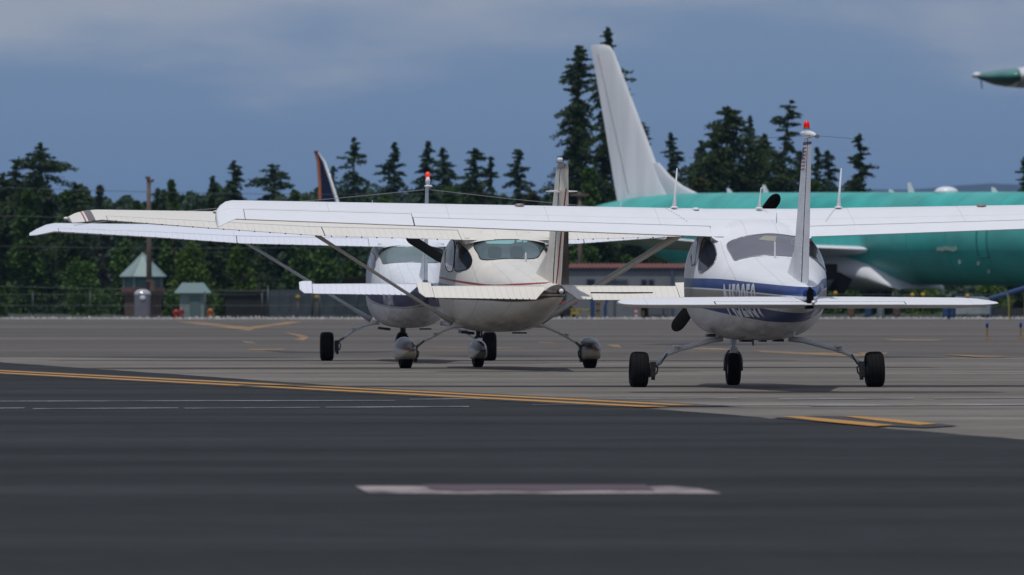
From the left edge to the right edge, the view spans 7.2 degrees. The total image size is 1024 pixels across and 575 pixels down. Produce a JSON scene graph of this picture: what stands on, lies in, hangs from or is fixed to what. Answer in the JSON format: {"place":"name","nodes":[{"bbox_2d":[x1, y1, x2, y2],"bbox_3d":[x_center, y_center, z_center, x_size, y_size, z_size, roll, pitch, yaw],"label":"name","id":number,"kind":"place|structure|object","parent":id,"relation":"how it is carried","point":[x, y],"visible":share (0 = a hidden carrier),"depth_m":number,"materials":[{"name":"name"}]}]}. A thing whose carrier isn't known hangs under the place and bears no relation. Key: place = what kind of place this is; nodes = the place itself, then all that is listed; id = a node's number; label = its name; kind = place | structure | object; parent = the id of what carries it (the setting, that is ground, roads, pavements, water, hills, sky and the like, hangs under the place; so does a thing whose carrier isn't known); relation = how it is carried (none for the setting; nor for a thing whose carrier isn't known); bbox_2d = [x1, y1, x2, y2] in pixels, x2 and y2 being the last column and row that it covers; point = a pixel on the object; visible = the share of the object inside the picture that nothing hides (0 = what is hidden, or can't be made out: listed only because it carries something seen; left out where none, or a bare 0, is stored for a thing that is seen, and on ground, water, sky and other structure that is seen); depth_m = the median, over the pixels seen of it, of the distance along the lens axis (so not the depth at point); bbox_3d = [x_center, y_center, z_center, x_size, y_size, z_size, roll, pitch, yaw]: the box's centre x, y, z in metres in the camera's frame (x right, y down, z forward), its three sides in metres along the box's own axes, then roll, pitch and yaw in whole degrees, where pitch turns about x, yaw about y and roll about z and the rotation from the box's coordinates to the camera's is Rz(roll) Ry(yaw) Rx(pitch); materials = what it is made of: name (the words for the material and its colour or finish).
{"place":"outdoors","nodes":[
{"label":"outdoors","id":0,"kind":"place"},
{"bbox_2d":[174,283,211,317],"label":"shed","id":1,"kind":"structure","parent":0,"point":[195,292],"depth_m":317.95,"materials":[{"name":"teal"}]},
{"bbox_2d":[190,296,199,317],"bbox_3d":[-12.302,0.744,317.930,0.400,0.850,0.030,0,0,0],"label":"door","id":2,"kind":"structure","parent":1,"relation":"in","point":[194,300],"depth_m":317.88,"materials":[{"name":"teal"}]},
{"bbox_2d":[224,291,266,317],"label":"storage shed","id":3,"kind":"structure","parent":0,"point":[236,296],"depth_m":322.20,"materials":[{"name":"black metal"}]},
{"bbox_2d":[0,362,1023,574],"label":"road","id":4,"kind":"structure","parent":0,"point":[135,478],"depth_m":39.27,"materials":[{"name":"grey asphalt"}]},
{"bbox_2d":[204,400,394,400],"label":"joint line","id":5,"kind":"object","parent":4,"relation":"on","point":[299,400],"visible":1,"depth_m":71.27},
{"bbox_2d":[0,369,731,406],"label":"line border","id":6,"kind":"object","parent":4,"relation":"on","point":[359,390],"visible":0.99,"depth_m":78.82,"materials":[{"name":"paint"}]},
{"bbox_2d":[0,372,665,406],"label":"yellow line","id":7,"kind":"object","parent":6,"relation":"on","point":[350,390],"visible":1,"depth_m":77.68,"materials":[{"name":"paint"}]},
{"bbox_2d":[0,370,691,404],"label":"yellow line","id":8,"kind":"object","parent":6,"relation":"on","point":[365,388],"visible":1,"depth_m":79.31,"materials":[{"name":"paint"}]},
{"bbox_2d":[356,486,717,493],"bbox_3d":[0.107,0.959,38.859,1.738,0.001,1.606,0,0,0],"label":"painted mark","id":9,"kind":"object","parent":4,"relation":"on","point":[429,490],"visible":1,"depth_m":38.50,"materials":[{"name":"paint"}]},
{"bbox_2d":[425,485,654,490],"bbox_3d":[0.120,0.955,39.095,1.114,0.001,1.300,0,0,0],"label":"pavement marking","id":10,"kind":"object","parent":9,"relation":"on","point":[529,487],"visible":1,"depth_m":39.13,"materials":[{"name":"paint"}]},
{"bbox_2d":[0,357,1023,438],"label":"taxiway","id":11,"kind":"structure","parent":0,"point":[907,381],"depth_m":88.70,"materials":[{"name":"concrete"}]},
{"bbox_2d":[29,172,688,360],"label":"light aircraft","id":12,"kind":"object","parent":11,"relation":"on","point":[403,263],"visible":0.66,"depth_m":114.06,"materials":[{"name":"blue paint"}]},
{"bbox_2d":[63,158,683,367],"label":"light aircraft","id":13,"kind":"object","parent":11,"relation":"on","point":[495,280],"visible":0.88,"depth_m":102.23,"materials":[{"name":"beige paint"}]},
{"bbox_2d":[213,121,1023,386],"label":"light aircraft","id":14,"kind":"object","parent":11,"relation":"on","point":[758,272],"visible":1,"depth_m":82.00,"materials":[{"name":"white paint"}]},
{"bbox_2d":[771,416,957,426],"bbox_3d":[2.592,0.976,59.713,0.723,0.001,5.512,0,0,-8],"label":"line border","id":15,"kind":"object","parent":11,"relation":"on","point":[877,421],"visible":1,"depth_m":59.65,"materials":[{"name":"paint"}]},
{"bbox_2d":[784,416,890,425],"bbox_3d":[2.358,0.972,59.690,0.239,0.001,4.755,0,0,-7],"label":"yellow line","id":16,"kind":"object","parent":15,"relation":"on","point":[843,421],"visible":1,"depth_m":59.39,"materials":[{"name":"paint"}]},
{"bbox_2d":[847,416,936,424],"bbox_3d":[2.763,0.971,59.953,0.214,0.001,4.216,0,0,-6],"label":"yellow line","id":17,"kind":"object","parent":15,"relation":"on","point":[899,421],"visible":1,"depth_m":59.80,"materials":[{"name":"paint"}]},
{"bbox_2d":[904,404,1023,404],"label":"joint line","id":18,"kind":"object","parent":11,"relation":"on","point":[963,404],"visible":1,"depth_m":68.68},
{"bbox_2d":[0,319,1023,358],"bbox_3d":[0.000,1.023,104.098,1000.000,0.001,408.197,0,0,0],"label":"apron","id":19,"kind":"object","parent":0,"point":[41,338],"depth_m":173.26,"materials":[{"name":"concrete"}]},
{"bbox_2d":[66,356,289,357],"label":"tar patch","id":20,"kind":"object","parent":19,"relation":"on","point":[174,357],"visible":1,"depth_m":121.05,"materials":[{"name":"black asphalt"}]},
{"bbox_2d":[182,321,297,330],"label":"faded marking","id":21,"kind":"object","parent":19,"relation":"on","point":[231,326],"visible":1,"depth_m":244.10,"materials":[{"name":"yellow paint"}]},
{"bbox_2d":[266,350,392,352],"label":"tar patch","id":22,"kind":"object","parent":19,"relation":"on","point":[319,352],"visible":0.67,"depth_m":133.69,"materials":[{"name":"asphalt"}]},
{"bbox_2d":[440,355,555,356],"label":"tar patch","id":23,"kind":"object","parent":19,"relation":"on","point":[506,355],"visible":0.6,"depth_m":124.99,"materials":[{"name":"asphalt"}]},
{"bbox_2d":[753,350,864,355],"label":"faded marking","id":24,"kind":"object","parent":19,"relation":"on","point":[821,353],"visible":0.75,"depth_m":129.12,"materials":[{"name":"yellow paint"}]},
{"bbox_2d":[816,356,945,357],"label":"tar patch","id":25,"kind":"object","parent":19,"relation":"on","point":[887,356],"visible":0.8,"depth_m":122.99,"materials":[{"name":"asphalt"}]},
{"bbox_2d":[886,339,951,340],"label":"faded marking","id":26,"kind":"object","parent":19,"relation":"on","point":[920,339],"visible":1,"depth_m":168.90,"materials":[{"name":"yellow paint"}]},
{"bbox_2d":[0,0,1023,202],"label":"sky","id":27,"kind":"structure","parent":0,"point":[121,92],"materials":[{"name":"blue"}]},
{"bbox_2d":[6,183,1022,288],"bbox_3d":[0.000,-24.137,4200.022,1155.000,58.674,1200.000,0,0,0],"label":"hills","id":28,"kind":"structure","parent":0,"point":[987,188],"depth_m":4184.81,"materials":[{"name":"green plant"}]},
{"bbox_2d":[7,313,1023,318],"bbox_3d":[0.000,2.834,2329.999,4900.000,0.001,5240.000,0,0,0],"label":"ground","id":29,"kind":"structure","parent":0,"point":[36,315],"depth_m":370.53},
{"bbox_2d":[0,286,8,317],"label":"bush","id":30,"kind":"object","parent":29,"relation":"on","point":[3,312],"visible":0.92,"depth_m":329.87,"materials":[{"name":"green plant"}]},
{"bbox_2d":[5,187,49,313],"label":"broadleaf tree","id":31,"kind":"object","parent":29,"relation":"on","point":[33,273],"visible":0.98,"depth_m":394.74,"materials":[{"name":"green plant"}]},
{"bbox_2d":[0,172,60,313],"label":"fir tree","id":32,"kind":"object","parent":29,"relation":"on","point":[5,240],"visible":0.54,"depth_m":404.82,"materials":[{"name":"green plant"}]},
{"bbox_2d":[0,159,60,312],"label":"fir tree","id":33,"kind":"object","parent":29,"relation":"on","point":[14,171],"visible":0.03,"depth_m":411.87,"materials":[{"name":"green plant"}]},
{"bbox_2d":[0,142,100,313],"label":"fir tree","id":34,"kind":"object","parent":29,"relation":"on","point":[47,204],"visible":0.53,"depth_m":399.70,"materials":[{"name":"green plant"}]},
{"bbox_2d":[48,190,79,313],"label":"broadleaf tree","id":35,"kind":"object","parent":29,"relation":"on","point":[65,196],"visible":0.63,"depth_m":393.85,"materials":[{"name":"green plant"}]},
{"bbox_2d":[41,182,108,313],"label":"fir tree","id":36,"kind":"object","parent":29,"relation":"on","point":[76,240],"visible":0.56,"depth_m":391.77,"materials":[{"name":"green plant"}]},
{"bbox_2d":[60,257,109,315],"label":"bush","id":37,"kind":"object","parent":29,"relation":"on","point":[77,270],"visible":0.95,"depth_m":367.75,"materials":[{"name":"green plant"}]},
{"bbox_2d":[88,184,113,312],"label":"broadleaf tree","id":38,"kind":"object","parent":29,"relation":"on","point":[104,278],"visible":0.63,"depth_m":414.77,"materials":[{"name":"green plant"}]},
{"bbox_2d":[103,238,134,314],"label":"bush","id":39,"kind":"object","parent":29,"relation":"on","point":[120,263],"visible":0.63,"depth_m":373.79,"materials":[{"name":"green plant"}]},
{"bbox_2d":[125,200,143,259],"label":"broadleaf tree","id":40,"kind":"object","parent":29,"relation":"on","point":[137,205],"visible":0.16,"depth_m":409.92,"materials":[{"name":"green plant"}]},
{"bbox_2d":[134,289,150,317],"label":"tank","id":41,"kind":"object","parent":29,"relation":"on","point":[142,303],"visible":0.95,"depth_m":311.70,"materials":[{"name":"grey metal"}]},
{"bbox_2d":[120,253,165,317],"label":"kiosk","id":42,"kind":"object","parent":29,"relation":"on","point":[133,274],"visible":0.76,"depth_m":325.50,"materials":[{"name":"brick"}]},
{"bbox_2d":[145,176,155,317],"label":"utility pole","id":43,"kind":"object","parent":29,"relation":"on","point":[150,285],"visible":0.82,"depth_m":317.92,"materials":[{"name":"brown wood"}]},
{"bbox_2d":[4,246,364,247],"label":"overhead wire","id":44,"kind":"object","parent":43,"relation":"attached to","point":[108,247],"visible":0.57,"depth_m":325.76,"materials":[{"name":"grey"}]},
{"bbox_2d":[0,187,568,194],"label":"overhead wire","id":45,"kind":"object","parent":43,"relation":"attached to","point":[248,193],"visible":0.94,"depth_m":333.01,"materials":[{"name":"grey"}]},
{"bbox_2d":[124,188,177,307],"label":"fir tree","id":46,"kind":"object","parent":29,"relation":"on","point":[139,248],"visible":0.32,"depth_m":399.73,"materials":[{"name":"green plant"}]},
{"bbox_2d":[159,189,167,311],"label":"broadleaf tree","id":47,"kind":"object","parent":29,"relation":"on","point":[164,206],"visible":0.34,"depth_m":401.88,"materials":[{"name":"green plant"}]},
{"bbox_2d":[161,293,179,317],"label":"bush","id":48,"kind":"object","parent":29,"relation":"on","point":[169,298],"visible":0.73,"depth_m":321.83,"materials":[{"name":"green plant"}]},
{"bbox_2d":[158,178,185,302],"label":"tree","id":49,"kind":"object","parent":29,"relation":"on","point":[167,256],"visible":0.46,"depth_m":397.75,"materials":[{"name":"green plant"}]},
{"bbox_2d":[166,240,217,314],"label":"bush","id":50,"kind":"object","parent":29,"relation":"on","point":[187,259],"visible":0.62,"depth_m":371.65,"materials":[{"name":"green plant"}]},
{"bbox_2d":[174,175,238,308],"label":"fir tree","id":51,"kind":"object","parent":29,"relation":"on","point":[217,254],"visible":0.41,"depth_m":395.87,"materials":[{"name":"green plant"}]},
{"bbox_2d":[212,288,224,317],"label":"bush","id":52,"kind":"object","parent":29,"relation":"on","point":[219,301],"visible":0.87,"depth_m":322.70,"materials":[{"name":"green plant"}]},
{"bbox_2d":[196,160,285,304],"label":"fir tree","id":53,"kind":"object","parent":29,"relation":"on","point":[234,185],"visible":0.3,"depth_m":404.74,"materials":[{"name":"green plant"}]},
{"bbox_2d":[226,244,258,289],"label":"bush","id":54,"kind":"object","parent":29,"relation":"on","point":[245,279],"visible":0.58,"depth_m":375.93,"materials":[{"name":"green plant"}]},
{"bbox_2d":[244,163,295,289],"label":"fir tree","id":55,"kind":"object","parent":29,"relation":"on","point":[274,176],"visible":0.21,"depth_m":424.81,"materials":[{"name":"green plant"}]},
{"bbox_2d":[282,189,314,289],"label":"broadleaf tree","id":56,"kind":"object","parent":29,"relation":"on","point":[299,264],"visible":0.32,"depth_m":403.78,"materials":[{"name":"green plant"}]},
{"bbox_2d":[303,245,340,314],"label":"bush","id":57,"kind":"object","parent":29,"relation":"on","point":[324,255],"visible":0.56,"depth_m":365.61,"materials":[{"name":"green plant"}]},
{"bbox_2d":[306,166,356,308],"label":"fir tree","id":58,"kind":"object","parent":29,"relation":"on","point":[332,172],"visible":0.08,"depth_m":419.97,"materials":[{"name":"green plant"}]},
{"bbox_2d":[340,259,367,315],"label":"bush","id":59,"kind":"object","parent":29,"relation":"on","point":[351,269],"visible":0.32,"depth_m":359.96,"materials":[{"name":"green plant"}]},
{"bbox_2d":[328,136,381,307],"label":"fir tree","id":60,"kind":"object","parent":29,"relation":"on","point":[357,183],"visible":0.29,"depth_m":409.87,"materials":[{"name":"green plant"}]},
{"bbox_2d":[365,192,393,272],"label":"broadleaf tree","id":61,"kind":"object","parent":29,"relation":"on","point":[385,198],"visible":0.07,"depth_m":394.88,"materials":[{"name":"green plant"}]},
{"bbox_2d":[357,142,415,260],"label":"fir tree","id":62,"kind":"object","parent":29,"relation":"on","point":[395,178],"visible":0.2,"depth_m":404.90,"materials":[{"name":"green plant"}]},
{"bbox_2d":[267,286,565,317],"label":"panel fence","id":63,"kind":"object","parent":29,"relation":"on","point":[288,311],"visible":0.12,"depth_m":314.49,"materials":[{"name":"grey metal"}]},
{"bbox_2d":[401,140,442,203],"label":"fir tree","id":64,"kind":"object","parent":29,"relation":"on","point":[424,166],"visible":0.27,"depth_m":414.86,"materials":[{"name":"green plant"}]},
{"bbox_2d":[431,147,456,202],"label":"fir tree","id":65,"kind":"object","parent":29,"relation":"on","point":[446,173],"visible":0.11,"depth_m":421.88,"materials":[{"name":"green plant"}]},
{"bbox_2d":[441,185,458,249],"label":"broadleaf tree","id":66,"kind":"object","parent":29,"relation":"on","point":[449,197],"visible":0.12,"depth_m":395.86,"materials":[{"name":"green plant"}]},
{"bbox_2d":[452,148,501,204],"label":"fir tree","id":67,"kind":"object","parent":29,"relation":"on","point":[470,184],"visible":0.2,"depth_m":404.87,"materials":[{"name":"green plant"}]},
{"bbox_2d":[482,156,501,204],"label":"fir tree","id":68,"kind":"object","parent":29,"relation":"on","point":[489,169],"visible":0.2,"depth_m":409.94,"materials":[{"name":"green plant"}]},
{"bbox_2d":[0,292,1013,316],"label":"chain link fence","id":69,"kind":"object","parent":29,"relation":"on","point":[204,305],"visible":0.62,"depth_m":313.00,"materials":[{"name":"grey metal"}]},
{"bbox_2d":[2,286,266,290],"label":"barbed wire","id":70,"kind":"object","parent":69,"relation":"attached to","point":[138,289],"visible":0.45,"depth_m":318.49,"materials":[{"name":"grey"}]},
{"bbox_2d":[0,182,1016,312],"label":"woods","id":71,"kind":"object","parent":29,"relation":"on","point":[189,200],"depth_m":419.80,"materials":[{"name":"green plant"}]},
{"bbox_2d":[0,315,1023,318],"bbox_3d":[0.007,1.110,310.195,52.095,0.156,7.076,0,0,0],"label":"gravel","id":72,"kind":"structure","parent":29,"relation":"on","point":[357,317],"depth_m":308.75,"materials":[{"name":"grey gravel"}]},
{"bbox_2d":[501,149,537,204],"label":"fir tree","id":73,"kind":"object","parent":29,"relation":"on","point":[517,177],"visible":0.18,"depth_m":401.95,"materials":[{"name":"green plant"}]},
{"bbox_2d":[559,302,576,318],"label":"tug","id":74,"kind":"object","parent":29,"relation":"on","point":[567,312],"visible":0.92,"depth_m":309.70,"materials":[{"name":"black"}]},
{"bbox_2d":[570,192,588,263],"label":"utility pole","id":75,"kind":"object","parent":29,"relation":"on","point":[579,194],"visible":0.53,"depth_m":351.91,"materials":[{"name":"brown wood"}]},
{"bbox_2d":[537,45,631,284],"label":"fir tree","id":76,"kind":"object","parent":29,"relation":"on","point":[577,153],"visible":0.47,"depth_m":397.68,"materials":[{"name":"green plant"}]},
{"bbox_2d":[569,165,603,263],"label":"broadleaf tree","id":77,"kind":"object","parent":29,"relation":"on","point":[589,184],"visible":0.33,"depth_m":384.89,"materials":[{"name":"green plant"}]},
{"bbox_2d":[582,246,601,263],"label":"bush","id":78,"kind":"object","parent":29,"relation":"on","point":[591,256],"visible":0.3,"depth_m":371.67,"materials":[{"name":"green plant"}]},
{"bbox_2d":[572,26,662,263],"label":"fir tree","id":79,"kind":"object","parent":29,"relation":"on","point":[604,169],"visible":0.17,"depth_m":407.84,"materials":[{"name":"green plant"}]},
{"bbox_2d":[623,121,663,263],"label":"fir tree","id":80,"kind":"object","parent":29,"relation":"on","point":[648,138],"visible":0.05,"depth_m":411.88,"materials":[{"name":"green plant"}]},
{"bbox_2d":[647,132,686,263],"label":"fir tree","id":81,"kind":"object","parent":29,"relation":"on","point":[674,161],"visible":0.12,"depth_m":419.89,"materials":[{"name":"green plant"}]},
{"bbox_2d":[314,44,1023,314],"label":"airliner","id":82,"kind":"object","parent":29,"relation":"on","point":[885,263],"visible":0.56,"depth_m":359.79,"materials":[{"name":"teal"}]},
{"bbox_2d":[684,140,706,187],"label":"fir tree","id":83,"kind":"object","parent":29,"relation":"on","point":[700,149],"visible":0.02,"depth_m":414.98,"materials":[{"name":"green plant"}]},
{"bbox_2d":[690,176,709,192],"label":"broadleaf tree","id":84,"kind":"object","parent":29,"relation":"on","point":[701,185],"visible":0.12,"depth_m":391.90,"materials":[{"name":"green plant"}]},
{"bbox_2d":[690,132,733,192],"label":"fir tree","id":85,"kind":"object","parent":29,"relation":"on","point":[707,145],"visible":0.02,"depth_m":407.92,"materials":[{"name":"green plant"}]},
{"bbox_2d":[677,106,829,310],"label":"fir tree","id":86,"kind":"object","parent":29,"relation":"on","point":[748,178],"visible":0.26,"depth_m":401.58,"materials":[{"name":"green plant"}]},
{"bbox_2d":[742,115,764,170],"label":"fir tree","id":87,"kind":"object","parent":29,"relation":"on","point":[749,122],"visible":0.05,"depth_m":409.96,"materials":[{"name":"green plant"}]},
{"bbox_2d":[745,133,798,189],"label":"fir tree","id":88,"kind":"object","parent":29,"relation":"on","point":[767,148],"visible":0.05,"depth_m":408.84,"materials":[{"name":"green plant"}]},
{"bbox_2d":[752,100,828,293],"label":"fir tree","id":89,"kind":"object","parent":29,"relation":"on","point":[782,177],"visible":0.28,"depth_m":399.87,"materials":[{"name":"green plant"}]},
{"bbox_2d":[788,150,811,191],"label":"fir tree","id":90,"kind":"object","parent":29,"relation":"on","point":[799,157],"visible":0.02,"depth_m":409.89,"materials":[{"name":"green plant"}]},
{"bbox_2d":[810,179,826,296],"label":"broadleaf tree","id":91,"kind":"object","parent":29,"relation":"on","point":[815,185],"visible":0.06,"depth_m":397.79,"materials":[{"name":"green plant"}]},
{"bbox_2d":[811,146,827,191],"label":"fir tree","id":92,"kind":"object","parent":29,"relation":"on","point":[817,164],"visible":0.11,"depth_m":404.94,"materials":[{"name":"green plant"}]},
{"bbox_2d":[814,150,841,309],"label":"fir tree","id":93,"kind":"object","parent":29,"relation":"on","point":[828,173],"visible":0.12,"depth_m":407.95,"materials":[{"name":"green plant"}]},
{"bbox_2d":[822,290,862,313],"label":"bush","id":94,"kind":"object","parent":29,"relation":"on","point":[850,293],"visible":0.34,"depth_m":395.59,"materials":[{"name":"green plant"}]},
{"bbox_2d":[827,133,911,312],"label":"fir tree","id":95,"kind":"object","parent":29,"relation":"on","point":[856,181],"visible":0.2,"depth_m":399.89,"materials":[{"name":"green plant"}]},
{"bbox_2d":[903,289,942,313],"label":"bush","id":96,"kind":"object","parent":29,"relation":"on","point":[918,292],"visible":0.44,"depth_m":391.43,"materials":[{"name":"green plant"}]},
{"bbox_2d":[956,295,989,317],"bbox_3d":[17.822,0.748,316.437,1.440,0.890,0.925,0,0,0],"label":"van","id":97,"kind":"object","parent":29,"relation":"on","point":[979,310],"visible":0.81,"depth_m":316.00,"materials":[{"name":"white"}]},
{"bbox_2d":[975,285,1016,307],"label":"bush","id":98,"kind":"object","parent":29,"relation":"on","point":[987,291],"visible":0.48,"depth_m":393.55,"materials":[{"name":"green plant"}]},
{"bbox_2d":[997,157,1023,307],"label":"fir tree","id":99,"kind":"object","parent":29,"relation":"on","point":[1007,288],"visible":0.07,"depth_m":399.78,"materials":[{"name":"green plant"}]},
{"bbox_2d":[523,190,540,205],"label":"broadleaf tree","id":100,"kind":"object","parent":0,"point":[532,197],"visible":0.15,"depth_m":394.90,"materials":[{"name":"green plant"}]},
{"bbox_2d":[590,299,607,317],"bbox_3d":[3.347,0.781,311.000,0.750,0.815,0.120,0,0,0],"label":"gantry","id":101,"kind":"object","parent":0,"point":[592,308],"visible":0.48,"depth_m":310.94,"materials":[{"name":"blue"}]},
{"bbox_2d":[563,263,684,316],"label":"building","id":102,"kind":"structure","parent":0,"point":[656,274],"depth_m":332.00,"materials":[{"name":"grey paint"}]},
{"bbox_2d":[648,308,667,314],"bbox_3d":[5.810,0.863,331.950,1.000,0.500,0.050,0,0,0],"label":"door","id":103,"kind":"structure","parent":102,"relation":"in","point":[656,310],"depth_m":331.92,"materials":[{"name":"grey"}]},
{"bbox_2d":[972,67,1023,88],"bbox_3d":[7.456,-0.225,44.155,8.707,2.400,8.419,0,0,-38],"label":"airliner","id":104,"kind":"object","parent":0,"point":[1012,77],"visible":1,"depth_m":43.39,"materials":[{"name":"teal metal"}]},
{"bbox_2d":[989,286,1023,317],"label":"air stairs","id":105,"kind":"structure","parent":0,"point":[1015,312],"depth_m":315.02,"materials":[{"name":"blue metal"}]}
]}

